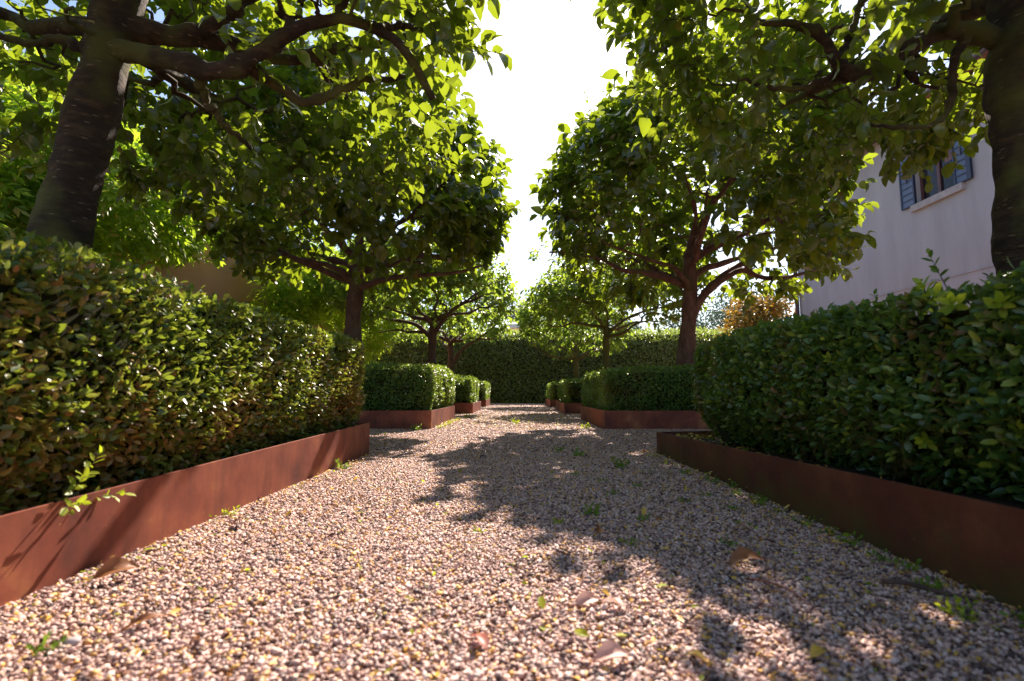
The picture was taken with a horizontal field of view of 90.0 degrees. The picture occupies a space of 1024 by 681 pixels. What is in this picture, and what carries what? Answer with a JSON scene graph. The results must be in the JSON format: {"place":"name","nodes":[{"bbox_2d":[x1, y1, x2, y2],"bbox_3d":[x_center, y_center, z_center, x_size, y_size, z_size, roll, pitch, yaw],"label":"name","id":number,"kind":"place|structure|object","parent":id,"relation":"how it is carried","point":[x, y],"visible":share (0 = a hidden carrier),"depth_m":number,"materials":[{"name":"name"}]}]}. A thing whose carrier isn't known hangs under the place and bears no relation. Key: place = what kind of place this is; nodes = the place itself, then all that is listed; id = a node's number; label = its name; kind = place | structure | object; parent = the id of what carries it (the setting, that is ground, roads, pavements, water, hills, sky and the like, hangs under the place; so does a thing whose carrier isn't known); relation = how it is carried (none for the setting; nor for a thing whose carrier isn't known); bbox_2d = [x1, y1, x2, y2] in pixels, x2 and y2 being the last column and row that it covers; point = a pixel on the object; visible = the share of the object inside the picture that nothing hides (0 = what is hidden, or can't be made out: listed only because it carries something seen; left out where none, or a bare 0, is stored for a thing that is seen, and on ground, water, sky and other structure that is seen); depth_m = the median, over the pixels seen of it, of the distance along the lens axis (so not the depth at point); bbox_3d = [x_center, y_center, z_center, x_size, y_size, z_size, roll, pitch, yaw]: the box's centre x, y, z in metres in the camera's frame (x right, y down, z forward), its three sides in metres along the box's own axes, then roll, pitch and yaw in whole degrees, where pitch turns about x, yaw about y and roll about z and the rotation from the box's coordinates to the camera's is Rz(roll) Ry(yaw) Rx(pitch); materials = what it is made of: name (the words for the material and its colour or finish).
{"place":"outdoors","nodes":[
{"label":"outdoors","id":0,"kind":"place"},
{"bbox_2d":[0,0,952,334],"label":"sky","id":1,"kind":"structure","parent":0,"point":[557,51],"materials":[{"name":"white"}]},
{"bbox_2d":[0,403,1023,680],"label":"ground","id":2,"kind":"structure","parent":0,"point":[505,605],"depth_m":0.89,"materials":[{"name":"beige gravel"}]},
{"bbox_2d":[26,630,66,655],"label":"gravel weed","id":3,"kind":"object","parent":2,"relation":"on","point":[41,648],"visible":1,"depth_m":0.78,"materials":[{"name":"green plant"}]},
{"bbox_2d":[64,637,81,646],"bbox_3d":[-0.692,0.474,0.806,0.024,0.013,0.018,0,-6,1],"label":"pebble","id":4,"kind":"object","parent":2,"relation":"on","point":[73,641],"visible":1,"depth_m":0.80,"materials":[{"name":"stone"}]},
{"bbox_2d":[0,0,168,161],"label":"tree","id":5,"kind":"object","parent":2,"relation":"on","point":[51,15],"visible":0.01,"depth_m":8.86,"materials":[{"name":"green plant"}]},
{"bbox_2d":[80,557,139,580],"bbox_3d":[-0.833,0.478,1.065,0.042,0.028,0.100,32,15,37],"label":"fallen leaf","id":6,"kind":"object","parent":2,"relation":"on","point":[112,565],"visible":1,"depth_m":1.07,"materials":[{"name":"brown plant"}]},
{"bbox_2d":[0,47,234,286],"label":"wisteria","id":7,"kind":"object","parent":2,"relation":"on","point":[135,234],"visible":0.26,"depth_m":6.44,"materials":[{"name":"green plant"}]},
{"bbox_2d":[104,612,172,635],"bbox_3d":[-0.621,0.471,0.856,0.093,0.020,0.016,6,3,-45],"label":"fallen leaf","id":8,"kind":"object","parent":2,"relation":"on","point":[145,616],"visible":1,"depth_m":0.86,"materials":[{"name":"brown plant"}]},
{"bbox_2d":[0,143,345,347],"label":"terracotta building","id":9,"kind":"structure","parent":2,"relation":"on","point":[220,281],"depth_m":9.15,"materials":[{"name":"paint"}]},
{"bbox_2d":[0,422,369,606],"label":"steel planter","id":10,"kind":"object","parent":2,"relation":"on","point":[45,545],"visible":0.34,"depth_m":1.33,"materials":[{"name":"metal"}]},
{"bbox_2d":[0,227,366,516],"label":"clipped hedge","id":11,"kind":"object","parent":10,"relation":"on","point":[121,379],"visible":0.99,"depth_m":1.35,"materials":[{"name":"green plant"}]},
{"bbox_2d":[0,0,512,274],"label":"avenue tree","id":12,"kind":"object","parent":10,"relation":"on","point":[99,92],"visible":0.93,"depth_m":3.01,"materials":[{"name":"green plant"}]},
{"bbox_2d":[222,505,239,515],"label":"gravel weed","id":13,"kind":"object","parent":2,"relation":"on","point":[228,512],"visible":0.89,"depth_m":1.65,"materials":[{"name":"green plant"}]},
{"bbox_2d":[233,520,242,527],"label":"fallen leaf","id":14,"kind":"object","parent":2,"relation":"on","point":[239,524],"visible":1,"depth_m":1.49,"materials":[{"name":"beige plant"}]},
{"bbox_2d":[240,226,406,362],"bbox_3d":[-4.260,-0.418,12.061,2.424,4.087,5.648,-1,-6,13],"label":"wisteria","id":15,"kind":"object","parent":2,"relation":"on","point":[312,304],"visible":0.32,"depth_m":10.73,"materials":[{"name":"green plant"}]},
{"bbox_2d":[335,458,352,468],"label":"gravel weed","id":16,"kind":"object","parent":2,"relation":"on","point":[343,466],"visible":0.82,"depth_m":2.65,"materials":[{"name":"green plant"}]},
{"bbox_2d":[361,323,380,363],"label":"tree","id":17,"kind":"object","parent":2,"relation":"on","point":[372,353],"depth_m":18.19,"materials":[{"name":"green plant"}]},
{"bbox_2d":[344,406,454,428],"bbox_3d":[-2.003,1.005,6.682,2.266,0.255,2.146,0,-6,1],"label":"steel planter","id":18,"kind":"object","parent":2,"relation":"on","point":[386,419],"visible":0.35,"depth_m":5.62,"materials":[{"name":"metal"}]},
{"bbox_2d":[145,9,521,362],"bbox_3d":[-2.235,-1.272,6.736,4.729,4.468,4.582,0,-6,1],"label":"avenue tree","id":19,"kind":"object","parent":18,"relation":"on","point":[451,215],"visible":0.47,"depth_m":6.16,"materials":[{"name":"green plant"}]},
{"bbox_2d":[350,361,455,410],"bbox_3d":[-1.907,0.620,6.721,2.192,0.703,2.005,0,-6,1],"label":"clipped hedge","id":20,"kind":"object","parent":18,"relation":"on","point":[389,386],"visible":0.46,"depth_m":5.84,"materials":[{"name":"green plant"}]},
{"bbox_2d":[409,423,421,429],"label":"gravel weed","id":21,"kind":"object","parent":2,"relation":"on","point":[415,428],"visible":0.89,"depth_m":5.33,"materials":[{"name":"green plant"}]},
{"bbox_2d":[453,401,480,413],"bbox_3d":[-1.887,1.428,10.830,2.316,0.255,2.206,0,-6,1],"label":"steel planter","id":22,"kind":"object","parent":2,"relation":"on","point":[467,408],"visible":0.26,"depth_m":9.73,"materials":[{"name":"metal"}]},
{"bbox_2d":[319,227,521,364],"bbox_3d":[-1.910,-0.568,11.049,4.282,3.935,4.157,0,-6,1],"label":"avenue tree","id":23,"kind":"object","parent":22,"relation":"on","point":[436,314],"visible":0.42,"depth_m":10.73,"materials":[{"name":"green plant"}]},
{"bbox_2d":[454,374,479,402],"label":"clipped hedge","id":24,"kind":"object","parent":22,"relation":"on","point":[466,389],"visible":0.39,"depth_m":9.95,"materials":[{"name":"green plant"}]},
{"bbox_2d":[472,525,486,532],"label":"gravel weed","id":25,"kind":"object","parent":2,"relation":"on","point":[479,529],"visible":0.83,"depth_m":1.44,"materials":[{"name":"green plant"}]},
{"bbox_2d":[471,633,488,652],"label":"fallen leaf","id":26,"kind":"object","parent":2,"relation":"on","point":[482,638],"visible":1,"depth_m":0.80,"materials":[{"name":"plant"}]},
{"bbox_2d":[478,399,489,406],"bbox_3d":[-1.827,1.889,15.356,2.246,0.255,2.306,0,-6,1],"label":"steel planter","id":27,"kind":"object","parent":2,"relation":"on","point":[485,403],"visible":0.22,"depth_m":14.21,"materials":[{"name":"metal"}]},
{"bbox_2d":[374,281,513,372],"bbox_3d":[-2.081,-0.235,15.533,4.289,4.184,4.259,0,-6,1],"label":"avenue tree","id":28,"kind":"object","parent":27,"relation":"on","point":[458,334],"visible":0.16,"depth_m":15.22,"materials":[{"name":"green plant"}]},
{"bbox_2d":[478,380,490,399],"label":"clipped hedge","id":29,"kind":"object","parent":27,"relation":"on","point":[484,391],"visible":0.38,"depth_m":14.44,"materials":[{"name":"green plant"}]},
{"bbox_2d":[0,413,1023,680],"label":"leaf litter","id":30,"kind":"object","parent":2,"relation":"on","point":[540,603],"visible":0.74,"depth_m":1.14,"materials":[{"name":"plant"}]},
{"bbox_2d":[505,300,530,334],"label":"tree","id":31,"kind":"object","parent":2,"relation":"on","point":[513,315],"visible":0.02,"depth_m":33.36,"materials":[{"name":"green plant"}]},
{"bbox_2d":[507,322,554,334],"bbox_3d":[0.991,0.871,24.228,2.700,3.980,2.700,0,-6,1],"label":"garden parasol","id":32,"kind":"object","parent":2,"relation":"on","point":[513,326],"visible":0.01,"depth_m":23.08,"materials":[{"name":"white fabric"}]},
{"bbox_2d":[362,326,731,402],"bbox_3d":[-0.313,0.985,19.841,23.211,3.051,1.836,0,-6,1],"label":"tall hedge","id":33,"kind":"object","parent":2,"relation":"on","point":[513,368],"visible":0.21,"depth_m":19.28,"materials":[{"name":"green plant"}]},
{"bbox_2d":[546,399,558,406],"bbox_3d":[2.164,1.885,15.317,2.186,0.255,2.305,0,-6,1],"label":"steel planter","id":34,"kind":"object","parent":2,"relation":"on","point":[550,403],"visible":0.19,"depth_m":14.19,"materials":[{"name":"metal"}]},
{"bbox_2d":[546,381,558,399],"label":"clipped hedge","id":35,"kind":"object","parent":34,"relation":"on","point":[552,392],"visible":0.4,"depth_m":14.44,"materials":[{"name":"green plant"}]},
{"bbox_2d":[508,294,634,382],"bbox_3d":[1.718,-0.040,15.481,3.428,3.789,3.724,4,-7,-35],"label":"avenue tree","id":36,"kind":"object","parent":34,"relation":"on","point":[526,323],"visible":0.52,"depth_m":15.13,"materials":[{"name":"green plant"}]},
{"bbox_2d":[553,445,564,451],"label":"gravel weed","id":37,"kind":"object","parent":2,"relation":"on","point":[560,449],"visible":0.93,"depth_m":3.45,"materials":[{"name":"green plant"}]},
{"bbox_2d":[553,517,565,523],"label":"gravel weed","id":38,"kind":"object","parent":2,"relation":"on","point":[559,521],"visible":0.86,"depth_m":1.54,"materials":[{"name":"green plant"}]},
{"bbox_2d":[556,401,582,413],"bbox_3d":[2.134,1.424,10.791,2.256,0.255,2.205,0,-6,1],"label":"steel planter","id":39,"kind":"object","parent":2,"relation":"on","point":[569,408],"visible":0.26,"depth_m":9.71,"materials":[{"name":"metal"}]},
{"bbox_2d":[557,378,587,402],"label":"clipped hedge","id":40,"kind":"object","parent":39,"relation":"on","point":[568,391],"visible":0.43,"depth_m":9.94,"materials":[{"name":"green plant"}]},
{"bbox_2d":[520,224,714,368],"bbox_3d":[2.292,-0.582,11.158,4.320,3.983,3.823,5,-8,-43],"label":"avenue tree","id":41,"kind":"object","parent":39,"relation":"on","point":[565,296],"visible":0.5,"depth_m":10.55,"materials":[{"name":"green plant"}]},
{"bbox_2d":[571,446,584,455],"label":"gravel weed","id":42,"kind":"object","parent":2,"relation":"on","point":[576,453],"visible":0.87,"depth_m":3.18,"materials":[{"name":"green plant"}]},
{"bbox_2d":[569,590,598,604],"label":"fallen leaf","id":43,"kind":"object","parent":2,"relation":"on","point":[585,597],"visible":1,"depth_m":0.94,"materials":[{"name":"brown plant"}]},
{"bbox_2d":[580,422,590,428],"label":"gravel weed","id":44,"kind":"object","parent":2,"relation":"on","point":[585,425],"visible":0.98,"depth_m":5.62,"materials":[{"name":"green plant"}]},
{"bbox_2d":[579,501,601,515],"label":"gravel weed","id":45,"kind":"object","parent":2,"relation":"on","point":[590,510],"visible":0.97,"depth_m":1.66,"materials":[{"name":"green plant"}]},
{"bbox_2d":[595,523,604,532],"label":"fallen leaf","id":46,"kind":"object","parent":2,"relation":"on","point":[599,529],"visible":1,"depth_m":1.42,"materials":[{"name":"brown plant"}]},
{"bbox_2d":[585,640,629,660],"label":"fallen leaf","id":47,"kind":"object","parent":2,"relation":"on","point":[608,649],"visible":1,"depth_m":0.75,"materials":[{"name":"plant"}]},
{"bbox_2d":[601,597,632,610],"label":"fallen leaf","id":48,"kind":"object","parent":2,"relation":"on","point":[617,600],"visible":1,"depth_m":0.93,"materials":[{"name":"beige plant"}]},
{"bbox_2d":[610,456,629,468],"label":"gravel weed","id":49,"kind":"object","parent":2,"relation":"on","point":[621,465],"visible":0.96,"depth_m":2.68,"materials":[{"name":"green plant"}]},
{"bbox_2d":[599,308,650,334],"bbox_3d":[8.650,0.917,38.349,5.642,6.873,5.580,0,-6,1],"label":"tree","id":50,"kind":"object","parent":2,"relation":"on","point":[638,327],"visible":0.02,"depth_m":38.12,"materials":[{"name":"green plant"}]},
{"bbox_2d":[618,537,638,545],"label":"gravel weed","id":51,"kind":"object","parent":2,"relation":"on","point":[620,539],"visible":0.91,"depth_m":1.32,"materials":[{"name":"green plant"}]},
{"bbox_2d":[636,512,650,521],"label":"gravel weed","id":52,"kind":"object","parent":2,"relation":"on","point":[642,517],"visible":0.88,"depth_m":1.58,"materials":[{"name":"green plant"}]},
{"bbox_2d":[581,406,715,429],"bbox_3d":[2.147,1.001,6.642,2.246,0.255,2.145,0,-6,1],"label":"steel planter","id":53,"kind":"object","parent":2,"relation":"on","point":[604,419],"visible":0.43,"depth_m":5.59,"materials":[{"name":"metal"}]},
{"bbox_2d":[580,361,708,410],"bbox_3d":[2.063,0.630,6.671,2.136,0.686,1.999,0,-6,1],"label":"clipped hedge","id":54,"kind":"object","parent":53,"relation":"on","point":[652,388],"visible":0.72,"depth_m":5.80,"materials":[{"name":"green plant"}]},
{"bbox_2d":[528,17,878,371],"bbox_3d":[2.428,-1.469,6.686,4.433,4.845,4.793,0,-6,1],"label":"avenue tree","id":55,"kind":"object","parent":53,"relation":"on","point":[617,185],"visible":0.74,"depth_m":6.25,"materials":[{"name":"green plant"}]},
{"bbox_2d":[677,495,691,502],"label":"gravel weed","id":56,"kind":"object","parent":2,"relation":"on","point":[683,500],"visible":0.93,"depth_m":1.84,"materials":[{"name":"green plant"}]},
{"bbox_2d":[655,304,725,334],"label":"tree","id":57,"kind":"object","parent":2,"relation":"on","point":[705,324],"visible":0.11,"depth_m":40.29,"materials":[{"name":"green plant"}]},
{"bbox_2d":[684,650,711,662],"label":"fallen leaf","id":58,"kind":"object","parent":2,"relation":"on","point":[698,653],"visible":1,"depth_m":0.75,"materials":[{"name":"yellow plant"}]},
{"bbox_2d":[707,475,720,483],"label":"gravel weed","id":59,"kind":"object","parent":2,"relation":"on","point":[708,479],"visible":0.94,"depth_m":2.24,"materials":[{"name":"green plant"}]},
{"bbox_2d":[720,534,737,546],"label":"gravel weed","id":60,"kind":"object","parent":2,"relation":"on","point":[732,543],"visible":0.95,"depth_m":1.33,"materials":[{"name":"green plant"}]},
{"bbox_2d":[722,481,737,487],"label":"gravel weed","id":61,"kind":"object","parent":2,"relation":"on","point":[733,486],"visible":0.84,"depth_m":2.12,"materials":[{"name":"green plant"}]},
{"bbox_2d":[701,284,765,334],"bbox_3d":[17.399,0.150,39.522,6.410,8.651,7.426,0,-6,1],"label":"tree","id":62,"kind":"object","parent":2,"relation":"on","point":[718,311],"visible":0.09,"depth_m":39.14,"materials":[{"name":"green plant"}]},
{"bbox_2d":[727,501,739,510],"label":"gravel weed","id":63,"kind":"object","parent":2,"relation":"on","point":[731,507],"visible":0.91,"depth_m":1.74,"materials":[{"name":"green plant"}]},
{"bbox_2d":[719,547,765,564],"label":"fallen leaf","id":64,"kind":"object","parent":2,"relation":"on","point":[740,554],"visible":1,"depth_m":1.15,"materials":[{"name":"brown plant"}]},
{"bbox_2d":[734,523,756,531],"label":"fallen leaf","id":65,"kind":"object","parent":2,"relation":"on","point":[745,525],"visible":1,"depth_m":1.46,"materials":[{"name":"brown plant"}]},
{"bbox_2d":[715,288,794,338],"bbox_3d":[7.856,0.171,15.667,3.010,3.772,2.704,-2,-6,23],"label":"shrub","id":66,"kind":"object","parent":2,"relation":"on","point":[754,313],"visible":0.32,"depth_m":15.60,"materials":[{"name":"brown plant"}]},
{"bbox_2d":[747,492,763,501],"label":"gravel weed","id":67,"kind":"object","parent":2,"relation":"on","point":[754,498],"visible":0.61,"depth_m":1.87,"materials":[{"name":"green plant"}]},
{"bbox_2d":[750,496,768,505],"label":"gravel weed","id":68,"kind":"object","parent":2,"relation":"on","point":[764,499],"visible":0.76,"depth_m":1.79,"materials":[{"name":"green plant"}]},
{"bbox_2d":[749,578,808,604],"bbox_3d":[0.524,0.488,1.010,0.008,0.013,0.140,2,-6,-21],"label":"leaf stalk","id":69,"kind":"object","parent":2,"relation":"on","point":[778,585],"visible":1,"depth_m":1.01,"materials":[{"name":"brown plant"}]},
{"bbox_2d":[792,514,815,526],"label":"gravel weed","id":70,"kind":"object","parent":2,"relation":"on","point":[793,518],"visible":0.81,"depth_m":1.53,"materials":[{"name":"green plant"}]},
{"bbox_2d":[806,644,826,658],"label":"fallen leaf","id":71,"kind":"object","parent":2,"relation":"on","point":[816,650],"visible":1,"depth_m":0.76,"materials":[{"name":"green plant"}]},
{"bbox_2d":[819,525,836,534],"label":"gravel weed","id":72,"kind":"object","parent":2,"relation":"on","point":[832,532],"visible":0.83,"depth_m":1.43,"materials":[{"name":"green plant"}]},
{"bbox_2d":[656,431,1023,611],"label":"steel planter","id":73,"kind":"object","parent":2,"relation":"on","point":[975,539],"visible":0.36,"depth_m":1.26,"materials":[{"name":"metal"}]},
{"bbox_2d":[570,0,1023,275],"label":"avenue tree","id":74,"kind":"object","parent":73,"relation":"on","point":[958,33],"visible":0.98,"depth_m":2.92,"materials":[{"name":"green plant"}]},
{"bbox_2d":[690,248,1023,501],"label":"clipped hedge","id":75,"kind":"object","parent":73,"relation":"on","point":[898,387],"visible":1,"depth_m":1.47,"materials":[{"name":"green plant"}]},
{"bbox_2d":[832,531,862,546],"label":"gravel weed","id":76,"kind":"object","parent":2,"relation":"on","point":[849,542],"visible":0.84,"depth_m":1.32,"materials":[{"name":"green plant"}]},
{"bbox_2d":[866,548,888,560],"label":"gravel weed","id":77,"kind":"object","parent":2,"relation":"on","point":[880,556],"visible":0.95,"depth_m":1.21,"materials":[{"name":"green plant"}]},
{"bbox_2d":[885,557,921,573],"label":"gravel weed","id":78,"kind":"object","parent":2,"relation":"on","point":[909,564],"visible":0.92,"depth_m":1.14,"materials":[{"name":"green plant"}]},
{"bbox_2d":[913,575,947,594],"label":"gravel weed","id":79,"kind":"object","parent":2,"relation":"on","point":[938,583],"visible":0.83,"depth_m":1.02,"materials":[{"name":"green plant"}]},
{"bbox_2d":[881,579,993,603],"bbox_3d":[0.828,0.488,1.001,0.171,0.017,0.017,-4,-7,35],"label":"fallen twig","id":80,"kind":"object","parent":2,"relation":"on","point":[909,583],"visible":0.95,"depth_m":1.00,"materials":[{"name":"brown wood"}]},
{"bbox_2d":[935,595,980,620],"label":"gravel weed","id":81,"kind":"object","parent":2,"relation":"on","point":[960,608],"visible":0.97,"depth_m":0.91,"materials":[{"name":"green plant"}]},
{"bbox_2d":[999,608,1023,626],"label":"gravel weed","id":82,"kind":"object","parent":2,"relation":"on","point":[1020,616],"visible":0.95,"depth_m":0.88,"materials":[{"name":"green plant"}]},
{"bbox_2d":[793,48,995,322],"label":"grey house","id":83,"kind":"structure","parent":0,"point":[948,221],"depth_m":10.23,"materials":[{"name":"paint"}]},
{"bbox_2d":[910,158,965,212],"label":"window","id":84,"kind":"structure","parent":83,"relation":"in","point":[943,188],"depth_m":9.82,"materials":[{"name":"white"}]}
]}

